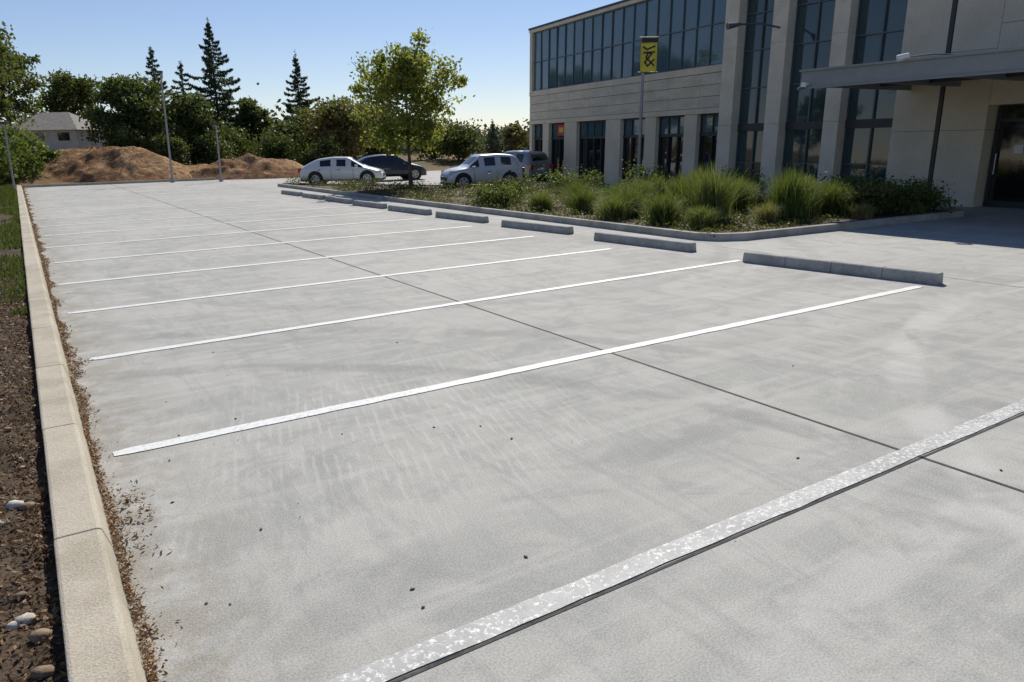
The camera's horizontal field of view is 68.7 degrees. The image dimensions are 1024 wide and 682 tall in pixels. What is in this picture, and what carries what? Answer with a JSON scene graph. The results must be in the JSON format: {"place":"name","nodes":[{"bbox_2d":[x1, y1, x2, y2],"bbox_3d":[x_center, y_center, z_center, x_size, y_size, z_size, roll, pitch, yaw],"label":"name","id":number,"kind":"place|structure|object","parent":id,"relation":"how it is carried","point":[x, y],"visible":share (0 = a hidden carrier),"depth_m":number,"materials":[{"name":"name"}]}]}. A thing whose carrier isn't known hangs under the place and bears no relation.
{"place":"outdoors","nodes":[
{"label":"outdoors","id":0,"kind":"place"},
{"bbox_2d":[0,150,514,186],"bbox_3d":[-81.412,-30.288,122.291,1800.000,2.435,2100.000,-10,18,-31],"label":"ground","id":1,"kind":"structure","parent":0,"point":[445,163],"depth_m":55.43,"materials":[{"name":"brown soil"}]},
{"bbox_2d":[0,142,26,185],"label":"shrub","id":2,"kind":"object","parent":1,"relation":"on","point":[4,164],"visible":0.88,"depth_m":39.12,"materials":[{"name":"green plant"}]},
{"bbox_2d":[0,21,34,123],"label":"shade tree","id":3,"kind":"object","parent":1,"relation":"on","point":[4,108],"visible":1,"depth_m":48.42,"materials":[{"name":"green plant"}]},
{"bbox_2d":[0,120,45,143],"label":"shrub","id":4,"kind":"object","parent":1,"relation":"on","point":[9,125],"visible":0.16,"depth_m":45.80,"materials":[{"name":"green plant"}]},
{"bbox_2d":[0,124,46,182],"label":"shrub","id":5,"kind":"object","parent":1,"relation":"on","point":[27,157],"visible":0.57,"depth_m":40.87,"materials":[{"name":"green plant"}]},
{"bbox_2d":[0,41,47,126],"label":"shade tree","id":6,"kind":"object","parent":1,"relation":"on","point":[28,85],"visible":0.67,"depth_m":62.54,"materials":[{"name":"green plant"}]},
{"bbox_2d":[9,134,53,165],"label":"shrub","id":7,"kind":"object","parent":1,"relation":"on","point":[38,143],"visible":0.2,"depth_m":43.11,"materials":[{"name":"green plant"}]},
{"bbox_2d":[0,194,67,681],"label":"mulch bed","id":8,"kind":"object","parent":1,"relation":"on","point":[16,672],"visible":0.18,"depth_m":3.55,"materials":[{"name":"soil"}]},
{"bbox_2d":[0,122,16,189],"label":"street lamp","id":9,"kind":"object","parent":8,"relation":"on","point":[9,158],"visible":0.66,"depth_m":33.30,"materials":[{"name":"grey metal"}]},
{"bbox_2d":[0,184,27,315],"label":"verge grass","id":10,"kind":"structure","parent":8,"relation":"on","point":[8,196],"depth_m":13.81,"materials":[{"name":"green plant"}]},
{"bbox_2d":[0,427,55,679],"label":"garden stones","id":11,"kind":"object","parent":8,"relation":"on","point":[42,672],"visible":0.92,"depth_m":2.83,"materials":[{"name":"grey stone"}]},
{"bbox_2d":[23,145,61,164],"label":"shrub","id":12,"kind":"object","parent":1,"relation":"on","point":[49,154],"visible":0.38,"depth_m":42.72,"materials":[{"name":"green plant"}]},
{"bbox_2d":[11,112,110,150],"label":"house","id":13,"kind":"structure","parent":1,"relation":"on","point":[61,130],"depth_m":53.60,"materials":[{"name":"white paint"}]},
{"bbox_2d":[29,68,103,118],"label":"shade tree","id":14,"kind":"object","parent":1,"relation":"on","point":[68,93],"visible":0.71,"depth_m":69.30,"materials":[{"name":"green plant"}]},
{"bbox_2d":[16,185,147,681],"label":"concrete kerb","id":15,"kind":"structure","parent":1,"relation":"on","point":[101,644],"depth_m":3.45,"materials":[{"name":"beige concrete"}]},
{"bbox_2d":[29,146,192,182],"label":"dirt mound","id":16,"kind":"object","parent":1,"relation":"on","point":[102,164],"visible":0.73,"depth_m":42.51,"materials":[{"name":"brown soil"}]},
{"bbox_2d":[97,130,147,146],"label":"shrub","id":17,"kind":"object","parent":1,"relation":"on","point":[114,140],"visible":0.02,"depth_m":53.65,"materials":[{"name":"green plant"}]},
{"bbox_2d":[76,72,182,159],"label":"shade tree","id":18,"kind":"object","parent":1,"relation":"on","point":[133,103],"visible":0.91,"depth_m":48.77,"materials":[{"name":"green plant"}]},
{"bbox_2d":[145,47,176,134],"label":"conifer tree","id":19,"kind":"object","parent":1,"relation":"on","point":[151,62],"visible":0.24,"depth_m":63.95,"materials":[{"name":"green plant"}]},
{"bbox_2d":[145,131,192,164],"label":"shrub","id":20,"kind":"object","parent":1,"relation":"on","point":[159,146],"visible":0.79,"depth_m":48.82,"materials":[{"name":"green plant"}]},
{"bbox_2d":[170,60,191,157],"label":"conifer tree","id":21,"kind":"object","parent":1,"relation":"on","point":[181,75],"visible":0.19,"depth_m":66.08,"materials":[{"name":"green plant"}]},
{"bbox_2d":[162,88,228,163],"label":"shade tree","id":22,"kind":"object","parent":1,"relation":"on","point":[192,120],"visible":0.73,"depth_m":52.08,"materials":[{"name":"green plant"}]},
{"bbox_2d":[185,126,239,163],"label":"shrub","id":23,"kind":"object","parent":1,"relation":"on","point":[208,148],"visible":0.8,"depth_m":51.55,"materials":[{"name":"green plant"}]},
{"bbox_2d":[184,17,264,154],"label":"conifer tree","id":24,"kind":"object","parent":1,"relation":"on","point":[213,83],"visible":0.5,"depth_m":61.16,"materials":[{"name":"green plant"}]},
{"bbox_2d":[209,122,261,158],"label":"shrub","id":25,"kind":"object","parent":1,"relation":"on","point":[235,134],"visible":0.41,"depth_m":57.60,"materials":[{"name":"green plant"}]},
{"bbox_2d":[189,153,303,179],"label":"dirt mound","id":26,"kind":"object","parent":1,"relation":"on","point":[248,166],"visible":0.6,"depth_m":44.20,"materials":[{"name":"brown soil"}]},
{"bbox_2d":[220,96,278,157],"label":"shade tree","id":27,"kind":"object","parent":1,"relation":"on","point":[248,105],"visible":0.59,"depth_m":62.49,"materials":[{"name":"green plant"}]},
{"bbox_2d":[0,82,529,156],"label":"distant treeline","id":28,"kind":"object","parent":1,"relation":"on","point":[500,136],"visible":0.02,"depth_m":95.13,"materials":[{"name":"green plant"}]},
{"bbox_2d":[244,127,306,164],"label":"shrub","id":29,"kind":"object","parent":1,"relation":"on","point":[274,147],"visible":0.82,"depth_m":52.74,"materials":[{"name":"green plant"}]},
{"bbox_2d":[262,118,309,159],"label":"shade tree","id":30,"kind":"object","parent":1,"relation":"on","point":[280,125],"visible":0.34,"depth_m":55.31,"materials":[{"name":"green plant"}]},
{"bbox_2d":[280,49,319,156],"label":"conifer tree","id":31,"kind":"object","parent":1,"relation":"on","point":[299,95],"visible":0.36,"depth_m":66.20,"materials":[{"name":"green plant"}]},
{"bbox_2d":[283,106,336,156],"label":"shade tree","id":32,"kind":"object","parent":1,"relation":"on","point":[296,117],"visible":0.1,"depth_m":60.33,"materials":[{"name":"green plant"}]},
{"bbox_2d":[295,134,348,165],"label":"shrub","id":33,"kind":"object","parent":1,"relation":"on","point":[324,148],"visible":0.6,"depth_m":51.73,"materials":[{"name":"green plant"}]},
{"bbox_2d":[296,89,385,159],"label":"shade tree","id":34,"kind":"object","parent":1,"relation":"on","point":[336,113],"visible":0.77,"depth_m":54.50,"materials":[{"name":"green plant"}]},
{"bbox_2d":[341,102,412,155],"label":"shade tree","id":35,"kind":"object","parent":1,"relation":"on","point":[374,149],"visible":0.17,"depth_m":60.95,"materials":[{"name":"green plant"}]},
{"bbox_2d":[401,116,460,160],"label":"shade tree","id":36,"kind":"object","parent":1,"relation":"on","point":[432,156],"visible":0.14,"depth_m":63.07,"materials":[{"name":"green plant"}]},
{"bbox_2d":[426,118,488,160],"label":"shade tree","id":37,"kind":"object","parent":1,"relation":"on","point":[457,142],"visible":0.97,"depth_m":59.23,"materials":[{"name":"green plant"}]},
{"bbox_2d":[484,119,502,153],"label":"cypress tree","id":38,"kind":"object","parent":1,"relation":"on","point":[493,147],"visible":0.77,"depth_m":55.92,"materials":[{"name":"green plant"}]},
{"bbox_2d":[501,124,529,153],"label":"shade tree","id":39,"kind":"object","parent":1,"relation":"on","point":[514,135],"visible":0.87,"depth_m":59.42,"materials":[{"name":"green plant"}]},
{"bbox_2d":[0,0,620,134],"label":"sky","id":40,"kind":"structure","parent":0,"point":[99,38],"materials":[{"name":"blue"}]},
{"bbox_2d":[24,171,1023,681],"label":"concrete parking lot","id":41,"kind":"structure","parent":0,"point":[446,507],"depth_m":4.70,"materials":[{"name":"grey concrete"}]},
{"bbox_2d":[22,178,215,187],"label":"kerb","id":42,"kind":"structure","parent":41,"relation":"on","point":[102,183],"depth_m":40.51,"materials":[{"name":"concrete"}]},
{"bbox_2d":[154,71,174,182],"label":"street lamp","id":43,"kind":"object","parent":41,"relation":"on","point":[172,179],"visible":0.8,"depth_m":40.31,"materials":[{"name":"grey metal"}]},
{"bbox_2d":[210,123,222,181],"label":"street lamp","id":44,"kind":"object","parent":41,"relation":"on","point":[220,177],"visible":0.8,"depth_m":40.67,"materials":[{"name":"grey metal"}]},
{"bbox_2d":[281,190,302,195],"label":"wheel stop","id":45,"kind":"object","parent":41,"relation":"on","point":[289,192],"visible":0.91,"depth_m":28.49,"materials":[{"name":"concrete"}]},
{"bbox_2d":[302,193,325,199],"bbox_3d":[-7.048,-5.149,26.611,0.188,0.145,1.902,-11,18,-34],"label":"wheel stop","id":46,"kind":"object","parent":41,"relation":"on","point":[313,196],"visible":0.91,"depth_m":26.39,"materials":[{"name":"concrete"}]},
{"bbox_2d":[325,196,353,203],"bbox_3d":[-5.663,-4.624,24.535,0.188,0.145,2.002,-11,18,-34],"label":"wheel stop","id":47,"kind":"object","parent":41,"relation":"on","point":[339,200],"visible":0.92,"depth_m":24.32,"materials":[{"name":"concrete"}]},
{"bbox_2d":[297,157,385,183],"bbox_3d":[-7.968,-8.019,35.294,3.924,1.325,1.800,-2,15,-3],"label":"parked car","id":48,"kind":"object","parent":41,"relation":"on","point":[330,168],"visible":0.82,"depth_m":34.59,"materials":[{"name":"white paint"}]},
{"bbox_2d":[353,200,387,208],"bbox_3d":[-4.286,-4.113,22.514,0.188,0.145,2.004,-12,18,-35],"label":"wheel stop","id":49,"kind":"object","parent":41,"relation":"on","point":[370,204],"visible":1,"depth_m":22.28,"materials":[{"name":"concrete"}]},
{"bbox_2d":[22,188,735,681],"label":"gutter leaf litter","id":50,"kind":"object","parent":41,"relation":"on","point":[118,538],"visible":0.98,"depth_m":3.95,"materials":[{"name":"brown plant"}]},
{"bbox_2d":[357,154,426,179],"bbox_3d":[-6.461,-8.949,38.630,4.011,1.354,1.840,-8,16,-25],"label":"parked car","id":51,"kind":"object","parent":41,"relation":"on","point":[393,166],"visible":0.48,"depth_m":38.05,"materials":[{"name":"blue paint"}]},
{"bbox_2d":[388,205,431,214],"bbox_3d":[-2.796,-3.569,20.360,0.188,0.145,2.155,-12,18,-35],"label":"wheel stop","id":52,"kind":"object","parent":41,"relation":"on","point":[414,210],"visible":1,"depth_m":20.18,"materials":[{"name":"concrete"}]},
{"bbox_2d":[435,211,488,222],"bbox_3d":[-1.238,-3.015,18.163,0.188,0.145,2.058,-12,19,-36],"label":"wheel stop","id":53,"kind":"object","parent":41,"relation":"on","point":[463,217],"visible":1,"depth_m":17.97,"materials":[{"name":"concrete"}]},
{"bbox_2d":[440,153,523,187],"bbox_3d":[-1.254,-6.915,30.514,3.262,1.394,1.740,-7,16,-21],"label":"parked suv","id":54,"kind":"object","parent":41,"relation":"on","point":[475,168],"visible":0.73,"depth_m":29.91,"materials":[{"name":"silver metal"}]},
{"bbox_2d":[503,150,552,180],"bbox_3d":[0.205,-8.313,35.572,1.843,1.445,3.866,-10,18,-31],"label":"parked suv","id":55,"kind":"object","parent":41,"relation":"on","point":[537,160],"visible":0.36,"depth_m":34.21,"materials":[{"name":"grey paint"}]},
{"bbox_2d":[35,184,1023,681],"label":"parking stall lines","id":56,"kind":"object","parent":41,"relation":"on","point":[463,636],"visible":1,"depth_m":4.09,"materials":[{"name":"paint"}]},
{"bbox_2d":[501,220,573,233],"bbox_3d":[0.500,-2.411,15.762,0.188,0.145,2.115,-13,19,-38],"label":"wheel stop","id":57,"kind":"object","parent":41,"relation":"on","point":[553,228],"visible":1,"depth_m":15.60,"materials":[{"name":"concrete"}]},
{"bbox_2d":[110,184,1023,491],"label":"expansion joint","id":58,"kind":"object","parent":41,"relation":"on","point":[680,376],"visible":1,"depth_m":5.49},
{"bbox_2d":[168,342,1001,607],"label":"fallen acorns","id":59,"kind":"object","parent":41,"relation":"on","point":[413,588],"visible":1,"depth_m":3.63,"materials":[{"name":"brown plant"}]},
{"bbox_2d":[278,183,963,240],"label":"planter kerb","id":60,"kind":"structure","parent":41,"relation":"on","point":[750,235],"depth_m":15.69,"materials":[{"name":"grey concrete"}]},
{"bbox_2d":[288,184,947,232],"bbox_3d":[-0.244,-5.190,26.220,8.500,0.103,27.500,-10,18,-31],"label":"planter bed","id":61,"kind":"object","parent":60,"relation":"on","point":[875,216],"visible":0.21,"depth_m":17.09,"materials":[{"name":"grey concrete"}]},
{"bbox_2d":[348,27,474,186],"bbox_3d":[-4.012,-9.378,30.419,4.451,6.294,5.225,10,19,37],"label":"young shade tree","id":62,"kind":"object","parent":61,"relation":"on","point":[402,77],"visible":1,"depth_m":29.57,"materials":[{"name":"green plant"}]},
{"bbox_2d":[466,179,522,207],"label":"shrub","id":63,"kind":"object","parent":61,"relation":"on","point":[498,196],"visible":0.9,"depth_m":20.39,"materials":[{"name":"green plant"}]},
{"bbox_2d":[478,168,540,199],"bbox_3d":[-0.070,-4.688,22.661,2.113,1.067,1.819,-10,18,-31],"label":"shrub","id":64,"kind":"object","parent":61,"relation":"on","point":[520,185],"visible":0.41,"depth_m":22.54,"materials":[{"name":"green plant"}]},
{"bbox_2d":[525,164,607,196],"bbox_3d":[1.770,-4.939,23.327,2.481,1.145,2.091,1,15,10],"label":"shrub","id":65,"kind":"object","parent":61,"relation":"on","point":[565,178],"visible":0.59,"depth_m":23.12,"materials":[{"name":"green plant"}]},
{"bbox_2d":[281,176,932,237],"bbox_3d":[-0.298,-5.367,26.300,7.920,0.460,26.617,-10,18,-31],"label":"ground cover planting","id":66,"kind":"object","parent":61,"relation":"on","point":[439,193],"visible":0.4,"depth_m":21.36,"materials":[{"name":"green plant"}]},
{"bbox_2d":[604,183,658,217],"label":"ornamental grass","id":67,"kind":"object","parent":61,"relation":"on","point":[631,197],"depth_m":16.91,"materials":[{"name":"plant"}]},
{"bbox_2d":[621,175,662,205],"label":"ornamental grass","id":68,"kind":"object","parent":61,"relation":"on","point":[640,185],"depth_m":20.03,"materials":[{"name":"plant"}]},
{"bbox_2d":[616,153,684,190],"bbox_3d":[4.257,-5.050,23.047,2.307,1.407,2.209,10,18,35],"label":"shrub","id":69,"kind":"object","parent":61,"relation":"on","point":[658,173],"visible":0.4,"depth_m":23.07,"materials":[{"name":"green plant"}]},
{"bbox_2d":[637,175,670,201],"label":"ornamental grass","id":70,"kind":"object","parent":61,"relation":"on","point":[657,184],"depth_m":20.84,"materials":[{"name":"plant"}]},
{"bbox_2d":[661,172,690,206],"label":"ornamental grass","id":71,"kind":"object","parent":61,"relation":"on","point":[674,187],"depth_m":17.56,"materials":[{"name":"plant"}]},
{"bbox_2d":[667,166,727,215],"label":"ornamental grass","id":72,"kind":"object","parent":61,"relation":"on","point":[683,187],"depth_m":16.41,"materials":[{"name":"plant"}]},
{"bbox_2d":[675,203,723,228],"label":"ornamental grass","id":73,"kind":"object","parent":61,"relation":"on","point":[702,215],"depth_m":14.65,"materials":[{"name":"plant"}]},
{"bbox_2d":[660,159,751,223],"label":"ornamental grass","id":74,"kind":"object","parent":61,"relation":"on","point":[713,192],"depth_m":15.44,"materials":[{"name":"green plant"}]},
{"bbox_2d":[709,164,770,199],"bbox_3d":[6.320,-4.387,20.964,1.921,1.120,2.046,12,19,40],"label":"shrub","id":75,"kind":"object","parent":61,"relation":"on","point":[753,177],"visible":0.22,"depth_m":20.70,"materials":[{"name":"green plant"}]},
{"bbox_2d":[724,175,769,211],"bbox_3d":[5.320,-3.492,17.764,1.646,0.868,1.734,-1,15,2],"label":"ornamental grass","id":76,"kind":"object","parent":61,"relation":"on","point":[744,199],"depth_m":17.64,"materials":[{"name":"plant"}]},
{"bbox_2d":[753,166,829,220],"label":"ornamental grass","id":77,"kind":"object","parent":61,"relation":"on","point":[790,197],"depth_m":15.60,"materials":[{"name":"green plant"}]},
{"bbox_2d":[815,177,864,217],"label":"ornamental grass","id":78,"kind":"object","parent":61,"relation":"on","point":[830,208],"depth_m":16.34,"materials":[{"name":"green plant"}]},
{"bbox_2d":[812,161,879,209],"bbox_3d":[7.519,-3.571,17.540,2.059,1.255,1.916,-10,18,-31],"label":"shrub","id":79,"kind":"object","parent":61,"relation":"on","point":[845,181],"visible":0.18,"depth_m":17.34,"materials":[{"name":"green plant"}]},
{"bbox_2d":[831,173,915,215],"bbox_3d":[7.791,-3.185,16.512,1.990,1.030,1.591,8,17,30],"label":"shrub","id":80,"kind":"object","parent":61,"relation":"on","point":[874,196],"visible":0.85,"depth_m":16.20,"materials":[{"name":"green plant"}]},
{"bbox_2d":[863,178,901,186],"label":"shrub","id":81,"kind":"object","parent":61,"relation":"on","point":[876,180],"visible":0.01,"depth_m":17.92,"materials":[{"name":"green plant"}]},
{"bbox_2d":[861,174,944,215],"bbox_3d":[8.706,-3.230,16.695,1.885,0.986,1.555,-10,18,-31],"label":"shrub","id":82,"kind":"object","parent":61,"relation":"on","point":[910,191],"visible":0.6,"depth_m":16.44,"materials":[{"name":"green plant"}]},
{"bbox_2d":[878,180,961,212],"bbox_3d":[9.080,-3.211,16.947,1.414,0.811,1.743,-10,18,-31],"label":"shrub","id":83,"kind":"object","parent":61,"relation":"on","point":[934,202],"visible":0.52,"depth_m":16.72,"materials":[{"name":"green plant"}]},
{"bbox_2d":[528,0,721,183],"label":"wing walls","id":84,"kind":"structure","parent":41,"relation":"on","point":[692,95],"depth_m":30.77,"materials":[{"name":"beige concrete"}]},
{"bbox_2d":[558,125,563,135],"bbox_3d":[2.334,-9.961,35.368,0.031,0.500,0.704,-8,16,-25],"label":"window poster","id":85,"kind":"object","parent":84,"relation":"attached to","point":[560,130],"depth_m":35.40,"materials":[{"name":"paper"}]},
{"bbox_2d":[533,0,726,184],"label":"wing windows","id":86,"kind":"structure","parent":84,"relation":"in","point":[605,46],"depth_m":30.13,"materials":[{"name":"blue glass"}]},
{"bbox_2d":[594,232,695,251],"bbox_3d":[2.288,-1.756,13.169,0.188,0.145,2.240,-12,19,-36],"label":"wheel stop","id":87,"kind":"object","parent":41,"relation":"on","point":[677,245],"visible":1,"depth_m":12.99,"materials":[{"name":"concrete"}]},
{"bbox_2d":[636,37,658,179],"bbox_3d":[4.561,-7.674,25.616,0.707,5.105,0.363,7,17,28],"label":"banner pole","id":88,"kind":"object","parent":41,"relation":"on","point":[648,61],"visible":0.8,"depth_m":25.14,"materials":[{"name":"metal"}]},
{"bbox_2d":[391,413,1023,681],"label":"cross joint","id":89,"kind":"object","parent":41,"relation":"on","point":[576,604],"depth_m":3.24,"materials":[{"name":"grey concrete"}]},
{"bbox_2d":[742,251,942,284],"bbox_3d":[4.404,-1.019,10.244,0.188,0.145,2.725,-13,19,-39],"label":"wheel stop","id":90,"kind":"object","parent":41,"relation":"on","point":[891,273],"visible":1,"depth_m":10.02,"materials":[{"name":"concrete"}]},
{"bbox_2d":[715,0,1023,206],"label":"hall walls","id":91,"kind":"structure","parent":41,"relation":"on","point":[970,111],"depth_m":19.56,"materials":[{"name":"beige concrete"}]},
{"bbox_2d":[726,22,779,29],"bbox_3d":[7.239,-9.441,22.474,1.800,0.226,0.193,-6,16,-17],"label":"wall lamp arm","id":92,"kind":"object","parent":91,"relation":"attached to","point":[731,25],"depth_m":22.30,"materials":[{"name":"metal"}]},
{"bbox_2d":[735,0,907,184],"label":"hall glazing","id":93,"kind":"structure","parent":91,"relation":"in","point":[880,27],"depth_m":22.33,"materials":[{"name":"blue glass"}]},
{"bbox_2d":[799,47,1023,89],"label":"entrance canopy","id":94,"kind":"object","parent":91,"relation":"attached to","point":[953,70],"visible":0.94,"depth_m":15.55,"materials":[{"name":"metal"}]},
{"bbox_2d":[797,53,958,90],"bbox_3d":[7.928,-5.669,15.654,0.648,0.592,4.268,-14,20,-41],"label":"canopy camera and lamp","id":95,"kind":"object","parent":94,"relation":"attached to","point":[900,57],"visible":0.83,"depth_m":15.21,"materials":[{"name":"white plastic"}]},
{"bbox_2d":[928,0,957,186],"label":"downspout","id":96,"kind":"object","parent":91,"relation":"attached to","point":[949,48],"depth_m":19.09,"materials":[{"name":"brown metal"}]},
{"bbox_2d":[983,104,1023,208],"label":"entrance doors","id":97,"kind":"structure","parent":91,"relation":"attached to","point":[1005,185],"depth_m":18.40,"materials":[{"name":"black glass"}]},
{"bbox_2d":[514,190,565,210],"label":"ornamental grass","id":98,"kind":"object","parent":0,"point":[543,200],"depth_m":19.12,"materials":[{"name":"plant"}]},
{"bbox_2d":[553,179,596,205],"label":"ornamental grass","id":99,"kind":"object","parent":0,"point":[575,186],"depth_m":20.58,"materials":[{"name":"plant"}]},
{"bbox_2d":[559,184,609,214],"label":"ornamental grass","id":100,"kind":"object","parent":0,"point":[582,198],"depth_m":18.09,"materials":[{"name":"green plant"}]},
{"bbox_2d":[581,193,641,220],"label":"ornamental grass","id":101,"kind":"object","parent":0,"point":[612,209],"depth_m":16.46,"materials":[{"name":"green plant"}]},
{"bbox_2d":[590,181,638,202],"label":"ornamental grass","id":102,"kind":"object","parent":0,"point":[614,187],"depth_m":19.08,"materials":[{"name":"plant"}]},
{"bbox_2d":[631,190,694,224],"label":"ornamental grass","id":103,"kind":"object","parent":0,"point":[663,210],"depth_m":15.51,"materials":[{"name":"green plant"}]},
{"bbox_2d":[674,201,689,218],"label":"ornamental grass","id":104,"kind":"object","parent":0,"point":[677,214],"depth_m":16.28,"materials":[{"name":"plant"}]},
{"bbox_2d":[741,199,786,223],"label":"ornamental grass","id":105,"kind":"object","parent":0,"point":[769,213],"depth_m":15.27,"materials":[{"name":"plant"}]},
{"bbox_2d":[799,173,833,217],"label":"ornamental grass","id":106,"kind":"object","parent":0,"point":[816,209],"depth_m":16.20,"materials":[{"name":"plant"}]},
{"bbox_2d":[841,201,881,219],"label":"ornamental grass","id":107,"kind":"object","parent":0,"point":[863,212],"depth_m":15.88,"materials":[{"name":"plant"}]}
]}

